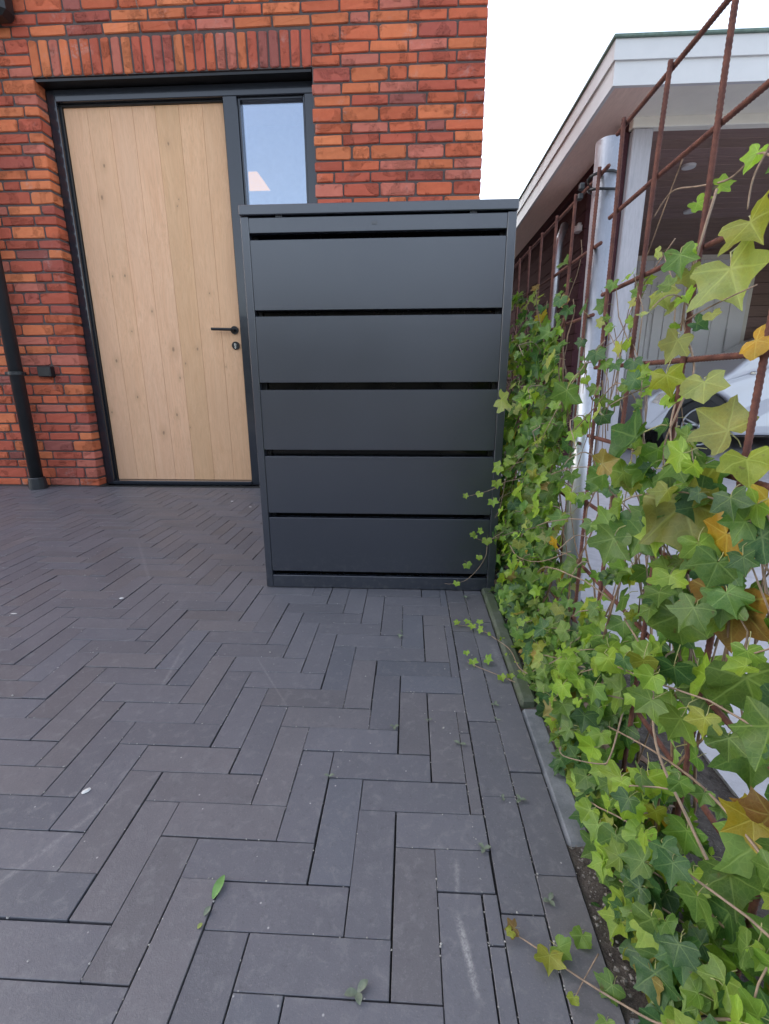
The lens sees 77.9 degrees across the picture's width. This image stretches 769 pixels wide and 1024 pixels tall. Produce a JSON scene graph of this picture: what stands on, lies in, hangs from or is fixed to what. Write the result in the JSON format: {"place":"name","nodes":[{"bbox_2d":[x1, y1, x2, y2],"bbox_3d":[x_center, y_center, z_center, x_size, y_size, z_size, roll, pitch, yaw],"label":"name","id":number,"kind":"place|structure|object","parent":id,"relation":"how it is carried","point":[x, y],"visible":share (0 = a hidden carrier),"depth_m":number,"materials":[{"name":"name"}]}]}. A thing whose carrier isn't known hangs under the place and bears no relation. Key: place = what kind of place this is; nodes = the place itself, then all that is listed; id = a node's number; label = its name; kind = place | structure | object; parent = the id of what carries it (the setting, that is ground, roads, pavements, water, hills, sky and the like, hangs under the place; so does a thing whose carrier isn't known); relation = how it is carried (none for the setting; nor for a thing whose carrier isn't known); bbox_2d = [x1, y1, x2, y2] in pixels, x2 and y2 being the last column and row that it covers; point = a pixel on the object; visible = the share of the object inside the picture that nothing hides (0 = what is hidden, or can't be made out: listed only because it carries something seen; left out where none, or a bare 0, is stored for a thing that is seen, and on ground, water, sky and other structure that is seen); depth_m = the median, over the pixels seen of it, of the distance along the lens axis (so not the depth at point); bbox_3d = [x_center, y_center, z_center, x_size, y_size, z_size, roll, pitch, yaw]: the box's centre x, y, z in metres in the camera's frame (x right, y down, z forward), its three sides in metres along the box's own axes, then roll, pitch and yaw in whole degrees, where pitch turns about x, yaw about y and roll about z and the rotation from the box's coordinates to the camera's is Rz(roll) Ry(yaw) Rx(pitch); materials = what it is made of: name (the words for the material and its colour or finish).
{"place":"outdoors","nodes":[
{"label":"outdoors","id":0,"kind":"place"},
{"bbox_2d":[0,0,487,489],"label":"brick house","id":1,"kind":"structure","parent":0,"point":[125,192],"depth_m":2.95,"materials":[{"name":"brick"}]},
{"bbox_2d":[46,80,312,484],"bbox_3d":[-1.216,-1.367,3.156,1.623,2.405,0.109,1,15,3],"label":"door","id":2,"kind":"structure","parent":1,"relation":"in","point":[151,177],"depth_m":3.11,"materials":[{"name":"wood"}]},
{"bbox_2d":[244,108,269,190],"bbox_3d":[-1.048,-2.803,3.606,0.260,0.558,0.260,1,15,3],"label":"pendant lamp","id":3,"kind":"object","parent":1,"relation":"hanging from","point":[257,182],"visible":0.47,"depth_m":3.64,"materials":[{"name":"white plastic"}]},
{"bbox_2d":[238,93,316,204],"bbox_3d":[-0.636,-1.332,3.139,0.463,2.343,0.090,1,15,3],"label":"window","id":4,"kind":"structure","parent":1,"relation":"in","point":[307,99],"depth_m":2.86,"materials":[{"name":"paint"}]},
{"bbox_2d":[0,485,625,1023],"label":"paving","id":5,"kind":"structure","parent":0,"point":[104,893],"depth_m":0.84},
{"bbox_2d":[82,788,90,793],"bbox_3d":[-0.532,0.497,0.848,0.015,0.002,0.009,-12,19,-37],"label":"white pebble","id":6,"kind":"object","parent":5,"relation":"on","point":[86,790],"visible":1,"depth_m":0.85,"materials":[{"name":"white stone"}]},
{"bbox_2d":[203,906,210,915],"bbox_3d":[-0.243,0.547,0.652,0.010,0.002,0.011,-5,16,-18],"label":"fallen leaf","id":7,"kind":"object","parent":5,"relation":"on","point":[206,910],"visible":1,"depth_m":0.65,"materials":[{"name":"green plant"}]},
{"bbox_2d":[212,875,224,898],"bbox_3d":[-0.238,0.537,0.683,0.013,0.004,0.033,1,15,3],"label":"fallen leaf","id":8,"kind":"object","parent":5,"relation":"on","point":[218,885],"visible":1,"depth_m":0.68,"materials":[{"name":"green plant"}]},
{"bbox_2d":[3,492,600,1018],"bbox_3d":[-0.855,0.207,1.929,2.411,0.005,2.887,1,15,3],"label":"joint grit","id":9,"kind":"object","parent":5,"relation":"on","point":[295,726],"visible":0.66,"depth_m":0.88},
{"bbox_2d":[344,979,367,1004],"bbox_3d":[-0.033,0.567,0.566,0.022,0.004,0.026,7,17,25],"label":"weed","id":10,"kind":"object","parent":5,"relation":"on","point":[352,991],"visible":1,"depth_m":0.56,"materials":[{"name":"green plant"}]},
{"bbox_2d":[238,198,518,589],"bbox_3d":[-0.002,-0.403,1.869,0.808,1.202,0.732,1,15,3],"label":"bin cabinet","id":11,"kind":"object","parent":5,"relation":"on","point":[379,334],"visible":0.98,"depth_m":1.50,"materials":[{"name":"black metal"}]},
{"bbox_2d":[478,843,490,852],"bbox_3d":[0.156,0.521,0.737,0.019,0.003,0.017,1,15,3],"label":"weed","id":12,"kind":"object","parent":5,"relation":"on","point":[483,848],"visible":1,"depth_m":0.74,"materials":[{"name":"green plant"}]},
{"bbox_2d":[516,794,525,802],"bbox_3d":[0.237,0.497,0.825,0.018,0.003,0.018,1,15,3],"label":"weed","id":13,"kind":"object","parent":5,"relation":"on","point":[520,798],"visible":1,"depth_m":0.82,"materials":[{"name":"green plant"}]},
{"bbox_2d":[543,892,554,906],"bbox_3d":[0.231,0.540,0.665,0.016,0.003,0.018,8,17,27],"label":"weed","id":14,"kind":"object","parent":5,"relation":"on","point":[549,898],"visible":1,"depth_m":0.66,"materials":[{"name":"green plant"}]},
{"bbox_2d":[582,894,625,1022],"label":"edging curb","id":15,"kind":"structure","parent":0,"point":[605,962],"depth_m":0.69,"materials":[{"name":"grey concrete"}]},
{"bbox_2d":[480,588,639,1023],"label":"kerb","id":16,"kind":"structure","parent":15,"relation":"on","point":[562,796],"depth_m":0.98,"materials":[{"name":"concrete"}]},
{"bbox_2d":[479,0,768,198],"label":"sky","id":17,"kind":"structure","parent":0,"point":[541,55],"materials":[{"name":"white"}]},
{"bbox_2d":[480,548,768,1023],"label":"soil bed","id":18,"kind":"object","parent":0,"point":[709,778],"visible":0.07,"depth_m":0.72,"materials":[{"name":"brown soil"}]},
{"bbox_2d":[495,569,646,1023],"bbox_3d":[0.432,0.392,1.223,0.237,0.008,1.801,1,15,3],"label":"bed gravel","id":19,"kind":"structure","parent":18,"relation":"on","point":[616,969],"depth_m":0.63,"materials":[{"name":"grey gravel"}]},
{"bbox_2d":[494,567,697,820],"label":"leaf litter","id":20,"kind":"object","parent":18,"relation":"on","point":[643,759],"visible":0.02,"depth_m":0.92,"materials":[{"name":"brown plant"}]},
{"bbox_2d":[507,0,768,977],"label":"rebar fence","id":21,"kind":"object","parent":18,"relation":"on","point":[603,186],"visible":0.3,"depth_m":0.96,"materials":[{"name":"metal"}]},
{"bbox_2d":[445,143,768,1023],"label":"ivy","id":22,"kind":"object","parent":21,"relation":"attached to","point":[637,839],"visible":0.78,"depth_m":0.63,"materials":[{"name":"green plant"}]},
{"bbox_2d":[501,436,768,797],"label":"driveway","id":23,"kind":"structure","parent":0,"point":[736,784],"depth_m":1.72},
{"bbox_2d":[506,27,768,482],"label":"carport","id":24,"kind":"object","parent":23,"relation":"on","point":[629,71],"visible":0.44,"depth_m":3.35,"materials":[{"name":"paint"}]},
{"bbox_2d":[618,337,768,455],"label":"parked car","id":25,"kind":"object","parent":23,"relation":"on","point":[740,376],"visible":0.24,"depth_m":4.62,"materials":[{"name":"white paint"}]}
]}

